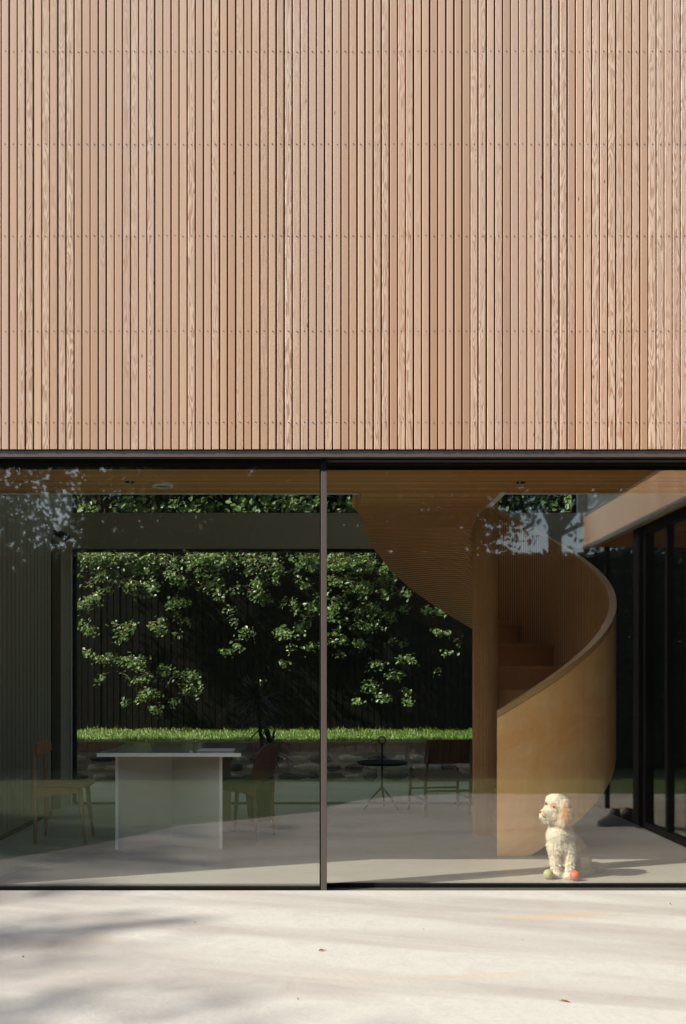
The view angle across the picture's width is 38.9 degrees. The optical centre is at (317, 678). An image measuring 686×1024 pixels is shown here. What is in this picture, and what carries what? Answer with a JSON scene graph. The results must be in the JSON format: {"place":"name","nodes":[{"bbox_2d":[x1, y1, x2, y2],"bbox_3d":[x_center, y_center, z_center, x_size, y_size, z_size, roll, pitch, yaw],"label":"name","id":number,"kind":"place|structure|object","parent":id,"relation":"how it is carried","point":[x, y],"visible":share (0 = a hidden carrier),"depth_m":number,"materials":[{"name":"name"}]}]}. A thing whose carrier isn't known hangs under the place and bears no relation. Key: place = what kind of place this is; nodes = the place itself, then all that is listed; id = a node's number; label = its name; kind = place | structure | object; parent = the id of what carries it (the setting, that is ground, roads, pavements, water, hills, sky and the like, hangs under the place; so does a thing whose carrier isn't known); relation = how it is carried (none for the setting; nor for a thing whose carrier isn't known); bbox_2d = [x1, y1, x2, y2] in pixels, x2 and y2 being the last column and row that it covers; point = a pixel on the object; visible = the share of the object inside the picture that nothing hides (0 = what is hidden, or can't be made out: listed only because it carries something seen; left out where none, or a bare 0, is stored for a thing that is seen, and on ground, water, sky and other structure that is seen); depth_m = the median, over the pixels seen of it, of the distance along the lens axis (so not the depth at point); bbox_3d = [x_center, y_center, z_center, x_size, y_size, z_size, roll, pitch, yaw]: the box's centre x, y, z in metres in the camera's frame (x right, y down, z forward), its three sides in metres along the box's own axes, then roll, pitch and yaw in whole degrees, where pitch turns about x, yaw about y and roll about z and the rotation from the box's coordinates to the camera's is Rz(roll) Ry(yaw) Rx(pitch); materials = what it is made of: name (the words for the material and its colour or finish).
{"place":"outdoors","nodes":[
{"label":"outdoors","id":0,"kind":"place"},
{"bbox_2d":[77,782,471,801],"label":"patio","id":1,"kind":"structure","parent":0,"point":[308,791],"depth_m":11.24,"materials":[{"name":"concrete"}]},
{"bbox_2d":[77,725,471,741],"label":"raised lawn","id":2,"kind":"structure","parent":0,"point":[277,736],"depth_m":13.51,"materials":[{"name":"green plant"}]},
{"bbox_2d":[77,495,218,718],"bbox_3d":[-3.110,-2.197,15.094,3.428,6.018,2.222,0,0,0],"label":"overhanging tree","id":3,"kind":"object","parent":2,"relation":"on","point":[146,565],"visible":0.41,"depth_m":14.62,"materials":[{"name":"green plant"}]},
{"bbox_2d":[171,495,319,685],"bbox_3d":[-1.093,-2.206,15.093,3.105,6.036,2.351,0,0,0],"label":"overhanging tree","id":4,"kind":"object","parent":2,"relation":"on","point":[224,562],"visible":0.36,"depth_m":14.59,"materials":[{"name":"green plant"}]},
{"bbox_2d":[77,495,570,729],"bbox_3d":[0.544,-1.040,15.295,15.088,3.700,0.090,0,0,0],"label":"garden fence","id":5,"kind":"object","parent":2,"relation":"on","point":[443,699],"visible":0.27,"depth_m":15.26,"materials":[{"name":"black wood"}]},
{"bbox_2d":[267,495,389,658],"bbox_3d":[0.810,-2.218,15.079,3.300,6.061,2.330,0,0,0],"label":"overhanging tree","id":6,"kind":"object","parent":2,"relation":"on","point":[348,562],"visible":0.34,"depth_m":14.57,"materials":[{"name":"green plant"}]},
{"bbox_2d":[351,495,570,706],"bbox_3d":[2.916,-2.237,15.077,4.860,6.099,2.314,0,0,0],"label":"overhanging tree","id":7,"kind":"object","parent":2,"relation":"on","point":[439,612],"visible":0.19,"depth_m":14.67,"materials":[{"name":"green plant"}]},
{"bbox_2d":[0,890,685,1023],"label":"terrace","id":8,"kind":"structure","parent":0,"point":[258,957],"depth_m":4.56,"materials":[{"name":"concrete"}]},
{"bbox_2d":[0,805,685,883],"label":"floor","id":9,"kind":"structure","parent":0,"point":[392,844],"depth_m":7.26,"materials":[{"name":"concrete"}]},
{"bbox_2d":[32,740,94,844],"bbox_3d":[-2.043,0.913,7.860,0.446,0.796,0.450,0,0,-4],"label":"dining chair","id":10,"kind":"object","parent":9,"relation":"on","point":[45,788],"visible":1,"depth_m":7.67,"materials":[{"name":"brown wood"}]},
{"bbox_2d":[97,743,250,848],"bbox_3d":[-1.113,0.935,7.863,1.080,0.750,1.194,0,0,0],"label":"dining table","id":11,"kind":"object","parent":9,"relation":"on","point":[168,794],"visible":0.99,"depth_m":7.53,"materials":[{"name":"white stone"}]},
{"bbox_2d":[197,748,235,751],"bbox_3d":[-0.780,0.554,7.510,0.280,0.012,0.180,0,0,0],"label":"notebook","id":12,"kind":"object","parent":11,"relation":"on","point":[216,749],"visible":1,"depth_m":7.45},
{"bbox_2d":[222,743,277,841],"bbox_3d":[-0.593,0.921,8.017,0.486,0.782,0.450,0,0,20],"label":"dining chair","id":13,"kind":"object","parent":9,"relation":"on","point":[264,763],"visible":0.77,"depth_m":7.87,"materials":[{"name":"leather"}]},
{"bbox_2d":[223,668,296,821],"bbox_3d":[-0.529,0.597,8.957,0.718,1.426,0.711,0,0,0],"label":"potted yucca","id":14,"kind":"object","parent":9,"relation":"on","point":[263,807],"visible":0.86,"depth_m":8.87,"materials":[{"name":"green plant"}]},
{"bbox_2d":[357,736,406,810],"bbox_3d":[0.645,0.947,9.720,0.510,0.736,0.510,0,0,0],"label":"side table","id":15,"kind":"object","parent":9,"relation":"on","point":[382,763],"visible":1,"depth_m":9.71,"materials":[{"name":"metal"}]},
{"bbox_2d":[407,739,471,816],"bbox_3d":[1.204,0.946,9.426,0.538,0.731,0.577,0,0,-10],"label":"lounge chair","id":16,"kind":"object","parent":9,"relation":"on","point":[447,751],"visible":0.97,"depth_m":9.21,"materials":[{"name":"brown wood"}]},
{"bbox_2d":[352,495,616,855],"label":"spiral staircase","id":17,"kind":"structure","parent":9,"relation":"on","point":[534,610],"depth_m":8.10,"materials":[{"name":"brown wood"}]},
{"bbox_2d":[543,869,552,878],"bbox_3d":[1.504,1.278,6.330,0.067,0.067,0.067,0,0,0],"label":"tennis ball","id":18,"kind":"object","parent":9,"relation":"on","point":[547,873],"visible":1,"depth_m":6.31,"materials":[{"name":"fabric"}]},
{"bbox_2d":[538,793,606,879],"bbox_3d":[1.692,1.035,6.476,0.526,0.554,0.242,0,0,-41],"label":"dog","id":19,"kind":"object","parent":9,"relation":"on","point":[567,846],"visible":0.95,"depth_m":6.35},
{"bbox_2d":[570,870,579,880],"bbox_3d":[1.665,1.277,6.285,0.066,0.067,0.067,0,0,0],"label":"rubber ball","id":20,"kind":"object","parent":9,"relation":"on","point":[574,875],"visible":1,"depth_m":6.26,"materials":[{"name":"red rubber"}]},
{"label":"lawn","id":21,"kind":"structure","parent":0,"visible":0},
{"bbox_2d":[77,741,469,781],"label":"garden wall","id":22,"kind":"structure","parent":21,"relation":"on","point":[343,758],"depth_m":12.41,"materials":[{"name":"stone"}]},
{"bbox_2d":[0,0,685,890],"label":"house","id":23,"kind":"structure","parent":21,"relation":"on","point":[400,252],"depth_m":5.95,"materials":[{"name":"wood"}]},
{"bbox_2d":[53,530,69,541],"bbox_3d":[-2.493,-1.382,9.437,0.175,0.117,0.088,0,0,21],"label":"wall spotlight","id":24,"kind":"object","parent":23,"relation":"attached to","point":[64,536],"depth_m":9.41,"materials":[{"name":"metal"}]},
{"bbox_2d":[0,464,319,889],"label":"sliding door","id":25,"kind":"structure","parent":23,"relation":"in","point":[1,465],"depth_m":6.02,"materials":[{"name":"black glass"}]},
{"bbox_2d":[151,481,173,488],"bbox_3d":[-1.070,-1.330,6.700,0.156,0.024,0.156,0,0,0],"label":"ceiling light","id":26,"kind":"object","parent":23,"relation":"attached to","point":[162,485],"visible":1,"depth_m":6.65,"materials":[{"name":"paint"}]},
{"bbox_2d":[72,549,471,803],"bbox_3d":[-0.305,-0.015,10.170,4.510,2.670,0.060,0,0,0],"label":"rear window","id":27,"kind":"structure","parent":23,"relation":"in","point":[74,551],"depth_m":10.14,"materials":[{"name":"metal"}]},
{"bbox_2d":[72,495,575,512],"bbox_3d":[0.070,-2.850,10.170,5.260,2.280,0.060,0,0,0],"label":"upper window","id":28,"kind":"structure","parent":23,"relation":"in","point":[74,497],"depth_m":10.14,"materials":[{"name":"metal"}]},
{"bbox_2d":[327,467,685,886],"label":"sliding door","id":29,"kind":"structure","parent":23,"relation":"in","point":[328,468],"depth_m":6.10,"materials":[{"name":"black glass"}]}
]}

